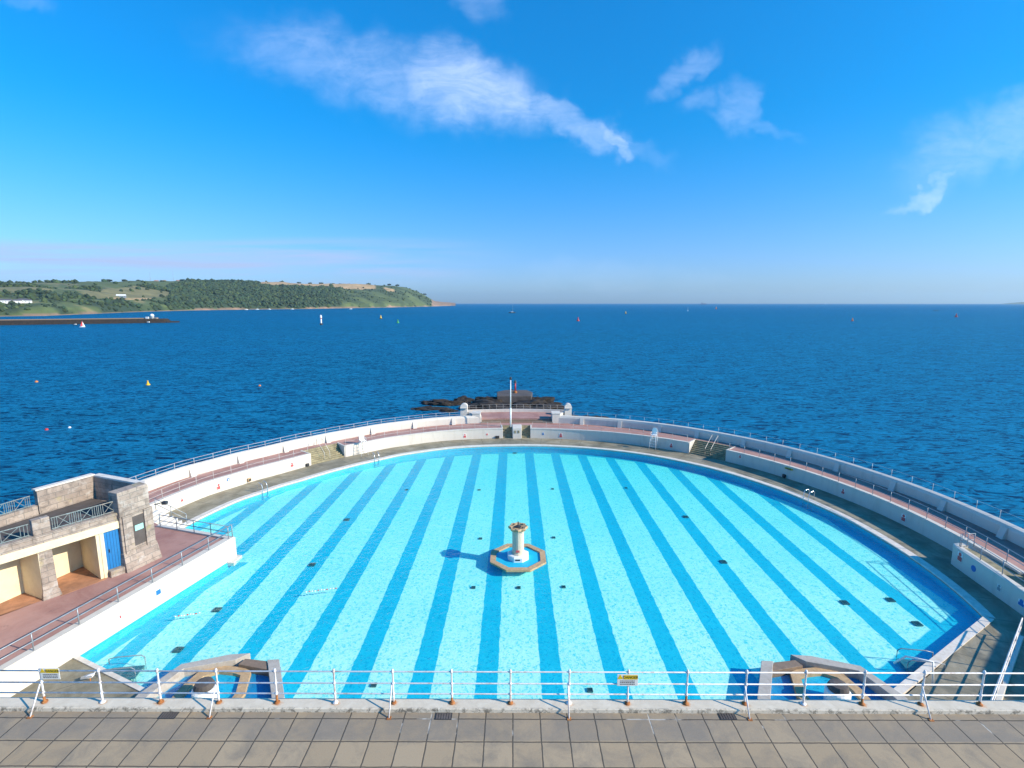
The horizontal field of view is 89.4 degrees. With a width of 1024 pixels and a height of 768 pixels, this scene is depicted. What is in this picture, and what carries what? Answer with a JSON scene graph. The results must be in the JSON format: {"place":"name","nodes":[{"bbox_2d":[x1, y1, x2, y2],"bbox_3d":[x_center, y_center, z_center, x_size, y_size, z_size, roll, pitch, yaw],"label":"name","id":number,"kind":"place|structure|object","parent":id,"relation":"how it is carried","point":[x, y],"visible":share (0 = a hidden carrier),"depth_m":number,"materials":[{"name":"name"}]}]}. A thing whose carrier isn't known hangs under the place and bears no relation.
{"place":"outdoors","nodes":[
{"label":"outdoors","id":0,"kind":"place"},
{"bbox_2d":[12,658,137,697],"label":"pool deck","id":1,"kind":"structure","parent":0,"point":[72,664],"depth_m":24.29,"materials":[{"name":"concrete"}]},
{"bbox_2d":[80,672,94,680],"bbox_3d":[-20.114,13.932,24.631,0.681,0.448,0.220,-5,10,-29],"label":"seagull","id":2,"kind":"object","parent":1,"relation":"on","point":[90,676],"visible":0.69,"depth_m":24.57,"materials":[{"name":"white"}]},
{"bbox_2d":[97,655,146,681],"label":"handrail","id":3,"kind":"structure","parent":1,"relation":"on","point":[129,675],"depth_m":25.56,"materials":[{"name":"silver metal"}]},
{"bbox_2d":[0,523,221,665],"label":"sun terrace","id":4,"kind":"structure","parent":0,"point":[17,624],"depth_m":28.93,"materials":[{"name":"pink concrete"}]},
{"bbox_2d":[0,281,454,316],"bbox_3d":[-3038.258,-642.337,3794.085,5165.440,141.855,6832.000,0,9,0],"label":"headland","id":5,"kind":"structure","parent":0,"point":[108,289],"depth_m":1589.79,"materials":[{"name":"green plant"}]},
{"bbox_2d":[0,299,11,303],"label":"house","id":6,"kind":"structure","parent":5,"relation":"on","point":[6,301],"depth_m":926.23,"materials":[{"name":"white paint"}]},
{"bbox_2d":[12,299,21,302],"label":"house","id":7,"kind":"structure","parent":5,"relation":"on","point":[17,300],"depth_m":939.44,"materials":[{"name":"white paint"}]},
{"bbox_2d":[24,299,31,302],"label":"house","id":8,"kind":"structure","parent":5,"relation":"on","point":[27,300],"depth_m":951.08,"materials":[{"name":"white paint"}]},
{"bbox_2d":[116,294,125,297],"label":"house","id":9,"kind":"structure","parent":5,"relation":"on","point":[122,295],"depth_m":1354.49,"materials":[{"name":"white paint"}]},
{"bbox_2d":[0,278,431,314],"bbox_3d":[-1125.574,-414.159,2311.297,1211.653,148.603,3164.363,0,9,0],"label":"woodland","id":10,"kind":"object","parent":5,"relation":"on","point":[200,292],"visible":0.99,"depth_m":1832.47,"materials":[{"name":"green plant"}]},
{"bbox_2d":[0,304,1023,528],"bbox_3d":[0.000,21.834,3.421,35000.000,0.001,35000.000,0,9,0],"label":"sea","id":11,"kind":"structure","parent":0,"point":[923,392],"depth_m":153.18,"materials":[{"name":"liquid"}]},
{"bbox_2d":[0,318,179,324],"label":"breakwater","id":12,"kind":"object","parent":11,"relation":"in","point":[70,321],"visible":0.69,"depth_m":551.57,"materials":[{"name":"brown stone"}]},
{"bbox_2d":[145,314,157,318],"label":"harbour light","id":13,"kind":"object","parent":12,"relation":"on","point":[151,316],"visible":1,"depth_m":581.43,"materials":[{"name":"white paint"}]},
{"bbox_2d":[410,395,474,411],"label":"rocks","id":14,"kind":"object","parent":11,"relation":"in","point":[458,401],"visible":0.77,"depth_m":112.72,"materials":[{"name":"brown stone"}]},
{"bbox_2d":[481,412,551,419],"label":"platform","id":15,"kind":"structure","parent":11,"relation":"in","point":[517,415],"depth_m":74.43,"materials":[{"name":"concrete"}]},
{"bbox_2d":[460,403,467,415],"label":"scroll pier","id":16,"kind":"structure","parent":15,"relation":"on","point":[463,409],"depth_m":74.36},
{"bbox_2d":[468,411,480,422],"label":"end block","id":17,"kind":"structure","parent":15,"relation":"on","point":[476,413],"depth_m":71.82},
{"bbox_2d":[468,409,563,411],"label":"wall","id":18,"kind":"structure","parent":15,"relation":"attached to","point":[516,410],"depth_m":76.70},
{"bbox_2d":[471,404,560,408],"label":"railing","id":19,"kind":"object","parent":18,"relation":"on","point":[518,404],"visible":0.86,"depth_m":76.77,"materials":[{"name":"white metal"}]},
{"bbox_2d":[551,411,563,422],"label":"end block","id":20,"kind":"structure","parent":15,"relation":"on","point":[555,416],"depth_m":71.76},
{"bbox_2d":[564,403,571,415],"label":"scroll pier","id":21,"kind":"structure","parent":15,"relation":"on","point":[567,408],"depth_m":74.30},
{"bbox_2d":[458,396,591,416],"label":"rocks","id":22,"kind":"object","parent":11,"relation":"in","point":[488,402],"visible":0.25,"depth_m":108.06,"materials":[{"name":"brown stone"}]},
{"bbox_2d":[497,390,531,402],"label":"sea platform","id":23,"kind":"structure","parent":22,"relation":"on","point":[504,395],"depth_m":112.86,"materials":[{"name":"concrete"}]},
{"bbox_2d":[0,711,1023,767],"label":"front pavement","id":24,"kind":"structure","parent":0,"point":[42,739],"depth_m":14.47,"materials":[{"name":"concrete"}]},
{"bbox_2d":[157,712,178,718],"bbox_3d":[-10.197,9.835,15.347,0.500,0.022,0.260,0,9,0],"label":"drain cover","id":25,"kind":"object","parent":24,"relation":"on","point":[168,715],"visible":1,"depth_m":15.33,"materials":[{"name":"metal"}]},
{"bbox_2d":[434,713,451,719],"bbox_3d":[-2.027,9.840,15.316,0.500,0.022,0.260,0,9,0],"label":"drain cover","id":26,"kind":"object","parent":24,"relation":"on","point":[443,716],"visible":1,"depth_m":15.29,"materials":[{"name":"metal"}]},
{"bbox_2d":[717,713,736,719],"bbox_3d":[6.373,9.842,15.303,0.500,0.022,0.260,0,9,0],"label":"drain cover","id":27,"kind":"object","parent":24,"relation":"on","point":[727,716],"visible":1,"depth_m":15.29,"materials":[{"name":"metal"}]},
{"bbox_2d":[0,0,1023,303],"label":"sky","id":28,"kind":"structure","parent":0,"point":[453,151],"materials":[{"name":"blue"}]},
{"bbox_2d":[80,448,978,659],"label":"pool wall","id":29,"kind":"structure","parent":0,"point":[118,635],"depth_m":48.53,"materials":[{"name":"paint"}]},
{"bbox_2d":[73,444,994,697],"bbox_3d":[0.867,11.391,43.231,55.983,0.410,45.900,0,9,0],"label":"pool edge coping","id":30,"kind":"object","parent":29,"relation":"on","point":[985,616],"visible":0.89,"depth_m":43.71,"materials":[{"name":"white concrete"}]},
{"bbox_2d":[89,452,977,698],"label":"pool floor","id":31,"kind":"structure","parent":0,"point":[649,580],"depth_m":33.40,"materials":[{"name":"paint"}]},
{"bbox_2d":[0,524,241,696],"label":"terrace wall","id":32,"kind":"structure","parent":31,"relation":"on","point":[67,644],"depth_m":28.41,"materials":[{"name":"white paint"}]},
{"bbox_2d":[0,524,232,659],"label":"railing","id":33,"kind":"object","parent":32,"relation":"on","point":[78,615],"visible":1,"depth_m":28.10,"materials":[{"name":"metal"}]},
{"bbox_2d":[154,585,163,595],"bbox_3d":[-21.143,12.452,30.996,0.048,0.500,0.620,2,9,13],"label":"wall sign","id":34,"kind":"object","parent":32,"relation":"attached to","point":[157,591],"visible":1,"depth_m":30.92,"materials":[{"name":"white paint"}]},
{"bbox_2d":[159,514,229,538],"bbox_3d":[-23.017,10.295,37.362,6.672,0.952,0.053,3,9,18],"label":"railing","id":35,"kind":"object","parent":32,"relation":"on","point":[193,526],"visible":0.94,"depth_m":37.31,"materials":[{"name":"metal"}]},
{"bbox_2d":[172,647,184,652],"bbox_3d":[-17.786,14.156,27.547,0.440,0.050,0.440,0,9,0],"label":"floor grate","id":36,"kind":"object","parent":31,"relation":"on","point":[177,649],"visible":1,"depth_m":27.52,"materials":[{"name":"plastic"}]},
{"bbox_2d":[135,653,284,697],"bbox_3d":[-13.294,14.564,23.464,7.350,2.160,5.750,0,9,0],"label":"cascade basin","id":37,"kind":"object","parent":31,"relation":"on","point":[245,661],"visible":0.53,"depth_m":24.75,"materials":[{"name":"blue paint"}]},
{"bbox_2d":[211,607,221,611],"bbox_3d":[-17.807,13.621,31.202,0.440,0.050,0.440,0,9,0],"label":"floor grate","id":38,"kind":"object","parent":31,"relation":"on","point":[216,609],"visible":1,"depth_m":31.19,"materials":[{"name":"plastic"}]},
{"bbox_2d":[490,521,545,571],"bbox_3d":[0.433,11.749,36.710,3.917,4.220,3.917,0,9,0],"label":"fountain","id":39,"kind":"object","parent":31,"relation":"on","point":[517,555],"visible":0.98,"depth_m":36.30,"materials":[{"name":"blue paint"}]},
{"bbox_2d":[757,655,907,699],"bbox_3d":[14.056,14.580,23.359,7.350,2.160,5.750,0,9,0],"label":"cascade basin","id":40,"kind":"object","parent":31,"relation":"on","point":[799,663],"visible":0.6,"depth_m":24.59,"materials":[{"name":"blue paint"}]},
{"bbox_2d":[839,600,849,604],"bbox_3d":[20.573,13.510,31.971,0.440,0.050,0.440,0,9,0],"label":"floor grate","id":41,"kind":"object","parent":31,"relation":"on","point":[844,602],"visible":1,"depth_m":31.93,"materials":[{"name":"plastic"}]},
{"bbox_2d":[885,597,895,601],"bbox_3d":[23.617,13.467,32.265,0.440,0.050,0.440,0,9,0],"label":"floor grate","id":42,"kind":"object","parent":31,"relation":"on","point":[889,599],"visible":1,"depth_m":32.26,"materials":[{"name":"plastic"}]},
{"bbox_2d":[911,621,923,625],"bbox_3d":[23.374,13.824,29.825,0.440,0.050,0.440,0,9,0],"label":"floor grate","id":43,"kind":"object","parent":31,"relation":"on","point":[916,623],"visible":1,"depth_m":29.80,"materials":[{"name":"plastic"}]},
{"bbox_2d":[148,423,1023,570],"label":"promenade","id":44,"kind":"structure","parent":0,"point":[1017,549],"depth_m":50.35,"materials":[{"name":"red concrete"}]},
{"bbox_2d":[140,415,481,490],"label":"parapet wall","id":45,"kind":"structure","parent":44,"relation":"on","point":[172,476],"depth_m":58.29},
{"bbox_2d":[131,411,473,479],"bbox_3d":[-21.343,6.186,58.705,6.015,0.665,42.099,8,12,42],"label":"railing","id":46,"kind":"object","parent":45,"relation":"on","point":[281,440],"visible":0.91,"depth_m":56.97,"materials":[{"name":"white metal"}]},
{"bbox_2d":[300,439,345,464],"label":"stone stairs","id":47,"kind":"structure","parent":44,"relation":"on","point":[320,454],"depth_m":59.70,"materials":[{"name":"beige stone"}]},
{"bbox_2d":[501,425,512,437],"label":"stone stairs","id":48,"kind":"structure","parent":44,"relation":"on","point":[507,431],"depth_m":69.69,"materials":[{"name":"beige stone"}]},
{"bbox_2d":[508,377,512,426],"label":"flagpole","id":49,"kind":"object","parent":44,"relation":"on","point":[510,378],"visible":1,"depth_m":68.95,"materials":[{"name":"white metal"}]},
{"bbox_2d":[512,424,520,438],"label":"white pedestal","id":50,"kind":"object","parent":44,"relation":"on","point":[516,431],"visible":0.89,"depth_m":68.63,"materials":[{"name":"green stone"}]},
{"bbox_2d":[481,419,552,422],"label":"platform steps","id":51,"kind":"structure","parent":44,"relation":"on","point":[516,421],"depth_m":72.14,"materials":[{"name":"concrete"}]},
{"bbox_2d":[521,425,531,437],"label":"stone stairs","id":52,"kind":"structure","parent":44,"relation":"on","point":[525,431],"depth_m":69.70,"materials":[{"name":"beige stone"}]},
{"bbox_2d":[530,428,688,452],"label":"retaining wall","id":53,"kind":"structure","parent":44,"relation":"on","point":[616,437],"depth_m":66.74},
{"bbox_2d":[532,422,687,438],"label":"railing","id":54,"kind":"object","parent":53,"relation":"on","point":[608,428],"visible":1,"depth_m":66.66,"materials":[{"name":"white metal"}]},
{"bbox_2d":[688,436,734,460],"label":"stone stairs","id":55,"kind":"structure","parent":44,"relation":"on","point":[714,450],"depth_m":61.19,"materials":[{"name":"beige stone"}]},
{"bbox_2d":[559,415,1023,547],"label":"parapet wall","id":56,"kind":"structure","parent":44,"relation":"on","point":[1003,529],"depth_m":50.26,"materials":[{"name":"white paint"}]},
{"bbox_2d":[585,412,1022,519],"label":"railing","id":57,"kind":"object","parent":56,"relation":"on","point":[835,454],"visible":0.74,"depth_m":50.63,"materials":[{"name":"white metal"}]},
{"bbox_2d":[726,449,1023,575],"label":"retaining wall","id":58,"kind":"structure","parent":44,"relation":"on","point":[942,535],"depth_m":45.16,"materials":[{"name":"white paint"}]},
{"bbox_2d":[729,442,1023,565],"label":"railing","id":59,"kind":"object","parent":58,"relation":"on","point":[894,498],"visible":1,"depth_m":41.70,"materials":[{"name":"white metal"}]},
{"bbox_2d":[901,514,905,521],"bbox_3d":[31.724,10.846,41.892,0.024,0.600,0.400,-1,9,-7],"label":"wall sign","id":60,"kind":"object","parent":58,"relation":"attached to","point":[903,517],"visible":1,"depth_m":41.88,"materials":[{"name":"red paint"}]},
{"bbox_2d":[951,543,1023,615],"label":"wing wall","id":61,"kind":"structure","parent":44,"relation":"on","point":[987,576],"depth_m":32.36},
{"bbox_2d":[957,551,962,562],"bbox_3d":[30.175,11.649,34.829,0.024,0.620,0.450,1,9,8],"label":"wall sign","id":62,"kind":"object","parent":61,"relation":"attached to","point":[959,556],"visible":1,"depth_m":34.82,"materials":[{"name":"red paint"}]},
{"bbox_2d":[959,533,975,546],"bbox_3d":[31.104,10.659,35.304,1.102,0.949,0.054,-1,9,-5],"label":"railing","id":63,"kind":"object","parent":61,"relation":"on","point":[967,539],"visible":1,"depth_m":35.27,"materials":[{"name":"white metal"}]},
{"bbox_2d":[960,534,1023,580],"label":"railing","id":64,"kind":"object","parent":61,"relation":"on","point":[988,558],"visible":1,"depth_m":32.59,"materials":[{"name":"white metal"}]},
{"bbox_2d":[1018,599,1023,607],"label":"wall sign","id":65,"kind":"object","parent":61,"relation":"attached to","point":[1021,602],"visible":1,"depth_m":29.87,"materials":[{"name":"blue paint"}]},
{"bbox_2d":[965,548,1023,586],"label":"ramp deck","id":66,"kind":"structure","parent":44,"relation":"on","point":[1005,572],"depth_m":32.64,"materials":[{"name":"beige concrete"}]},
{"bbox_2d":[166,438,1023,622],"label":"pool deck","id":67,"kind":"structure","parent":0,"point":[937,556],"depth_m":48.64,"materials":[{"name":"concrete"}]},
{"bbox_2d":[0,473,161,615],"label":"stone shelter","id":68,"kind":"object","parent":67,"relation":"on","point":[44,561],"visible":1,"depth_m":31.51,"materials":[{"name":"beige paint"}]},
{"bbox_2d":[0,524,29,543],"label":"lattice railing","id":69,"kind":"object","parent":68,"relation":"on","point":[28,535],"visible":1,"depth_m":27.82,"materials":[{"name":"metal"}]},
{"bbox_2d":[0,496,30,514],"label":"lattice railing","id":70,"kind":"object","parent":68,"relation":"on","point":[14,505],"visible":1,"depth_m":31.22,"materials":[{"name":"metal"}]},
{"bbox_2d":[50,501,113,528],"bbox_3d":[-25.046,7.662,30.440,0.051,0.717,3.250,6,11,33],"label":"lattice railing","id":71,"kind":"object","parent":68,"relation":"on","point":[81,520],"visible":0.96,"depth_m":30.21,"materials":[{"name":"metal"}]},
{"bbox_2d":[103,529,120,569],"bbox_3d":[-24.367,10.021,31.752,0.212,2.530,1.050,6,11,33],"label":"door","id":72,"kind":"structure","parent":68,"relation":"in","point":[111,538],"depth_m":31.62,"materials":[{"name":"blue paint"}]},
{"bbox_2d":[135,523,143,530],"bbox_3d":[-23.567,9.026,32.678,0.030,0.350,0.520,3,9,19],"label":"notice","id":73,"kind":"object","parent":68,"relation":"attached to","point":[139,526],"visible":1,"depth_m":32.68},
{"bbox_2d":[154,501,167,504],"bbox_3d":[-22.789,7.720,33.570,0.759,0.205,0.269,0,9,0],"label":"wall lamp","id":74,"kind":"object","parent":68,"relation":"attached to","point":[164,502],"visible":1,"depth_m":33.48,"materials":[{"name":"metal"}]},
{"bbox_2d":[153,509,185,527],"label":"corner steps","id":75,"kind":"structure","parent":67,"relation":"on","point":[156,513],"depth_m":41.30,"materials":[{"name":"white paint"}]},
{"bbox_2d":[154,499,186,522],"bbox_3d":[-27.646,10.344,41.913,2.445,2.247,0.052,0,9,0],"label":"handrail","id":76,"kind":"object","parent":75,"relation":"on","point":[171,511],"visible":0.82,"depth_m":41.88,"materials":[{"name":"white metal"}]},
{"bbox_2d":[150,453,310,513],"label":"retaining wall","id":77,"kind":"structure","parent":67,"relation":"on","point":[191,494],"depth_m":50.02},
{"bbox_2d":[150,446,307,498],"bbox_3d":[-26.869,8.404,49.944,1.303,0.893,16.745,4,10,26],"label":"railing","id":78,"kind":"object","parent":77,"relation":"on","point":[225,471],"visible":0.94,"depth_m":49.26,"materials":[{"name":"white metal"}]},
{"bbox_2d":[257,481,267,499],"bbox_3d":[-23.837,10.312,49.464,0.758,2.043,0.596,4,10,24],"label":"pool ladder","id":79,"kind":"object","parent":67,"relation":"attached to","point":[262,488],"visible":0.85,"depth_m":49.31,"materials":[{"name":"silver metal"}]},
{"bbox_2d":[358,433,367,455],"bbox_3d":[-17.631,7.120,61.103,0.892,2.623,0.900,-7,11,-38],"label":"lifeguard chair","id":80,"kind":"object","parent":67,"relation":"on","point":[361,436],"visible":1,"depth_m":61.10,"materials":[{"name":"white paint"}]},
{"bbox_2d":[344,428,502,456],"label":"retaining wall","id":81,"kind":"structure","parent":67,"relation":"on","point":[408,439],"depth_m":66.20,"materials":[{"name":"white paint"}]},
{"bbox_2d":[345,422,500,444],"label":"railing","id":82,"kind":"object","parent":81,"relation":"on","point":[415,430],"visible":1,"depth_m":65.53,"materials":[{"name":"white metal"}]},
{"bbox_2d":[649,428,657,449],"bbox_3d":[17.465,6.715,63.687,0.892,2.623,0.900,6,10,32],"label":"lifeguard chair","id":83,"kind":"object","parent":67,"relation":"on","point":[654,431],"visible":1,"depth_m":63.68,"materials":[{"name":"white paint"}]},
{"bbox_2d":[802,489,814,508],"bbox_3d":[27.088,10.656,47.262,0.758,2.043,0.596,-3,9,-19],"label":"pool ladder","id":84,"kind":"object","parent":67,"relation":"attached to","point":[808,497],"visible":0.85,"depth_m":47.07,"materials":[{"name":"silver metal"}]},
{"bbox_2d":[905,619,1023,699],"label":"pool deck","id":85,"kind":"structure","parent":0,"point":[986,648],"depth_m":25.55,"materials":[{"name":"concrete"}]},
{"bbox_2d":[893,655,933,686],"bbox_3d":[19.404,13.541,24.912,0.254,1.151,1.670,-6,11,-34],"label":"grab rail","id":86,"kind":"object","parent":85,"relation":"on","point":[900,659],"visible":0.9,"depth_m":24.72,"materials":[{"name":"silver metal"}]},
{"bbox_2d":[896,648,944,674],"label":"grab rail","id":87,"kind":"structure","parent":85,"relation":"on","point":[909,665],"depth_m":26.13,"materials":[{"name":"silver metal"}]},
{"bbox_2d":[990,635,1023,699],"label":"ramp kerb wall","id":88,"kind":"structure","parent":85,"relation":"on","point":[1010,667],"depth_m":25.19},
{"bbox_2d":[991,618,1022,699],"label":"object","id":89,"kind":"object","parent":88,"relation":"on","point":[1007,662],"visible":0.52,"depth_m":24.62,"materials":[{"name":"white paint"}]},
{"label":"terrace retaining wall","id":90,"kind":"object","parent":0,"visible":0},
{"bbox_2d":[0,697,1023,713],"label":"curb","id":91,"kind":"structure","parent":90,"relation":"on","point":[377,705],"depth_m":15.54,"materials":[{"name":"concrete"}]},
{"bbox_2d":[0,668,1023,721],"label":"seafront railing","id":92,"kind":"object","parent":91,"relation":"on","point":[922,694],"visible":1,"depth_m":15.55,"materials":[{"name":"white metal"}]},
{"bbox_2d":[39,668,59,678],"bbox_3d":[-13.871,8.702,15.524,0.590,0.360,0.022,0,9,0],"label":"warning sign","id":93,"kind":"object","parent":92,"relation":"attached to","point":[49,673],"visible":1,"depth_m":15.52,"materials":[{"name":"white plastic"}]},
{"bbox_2d":[617,674,637,685],"bbox_3d":[3.467,8.870,15.482,0.627,0.380,0.022,0,9,0],"label":"warning sign","id":94,"kind":"object","parent":92,"relation":"attached to","point":[627,679],"visible":1,"depth_m":15.48,"materials":[{"name":"white plastic"}]}
]}

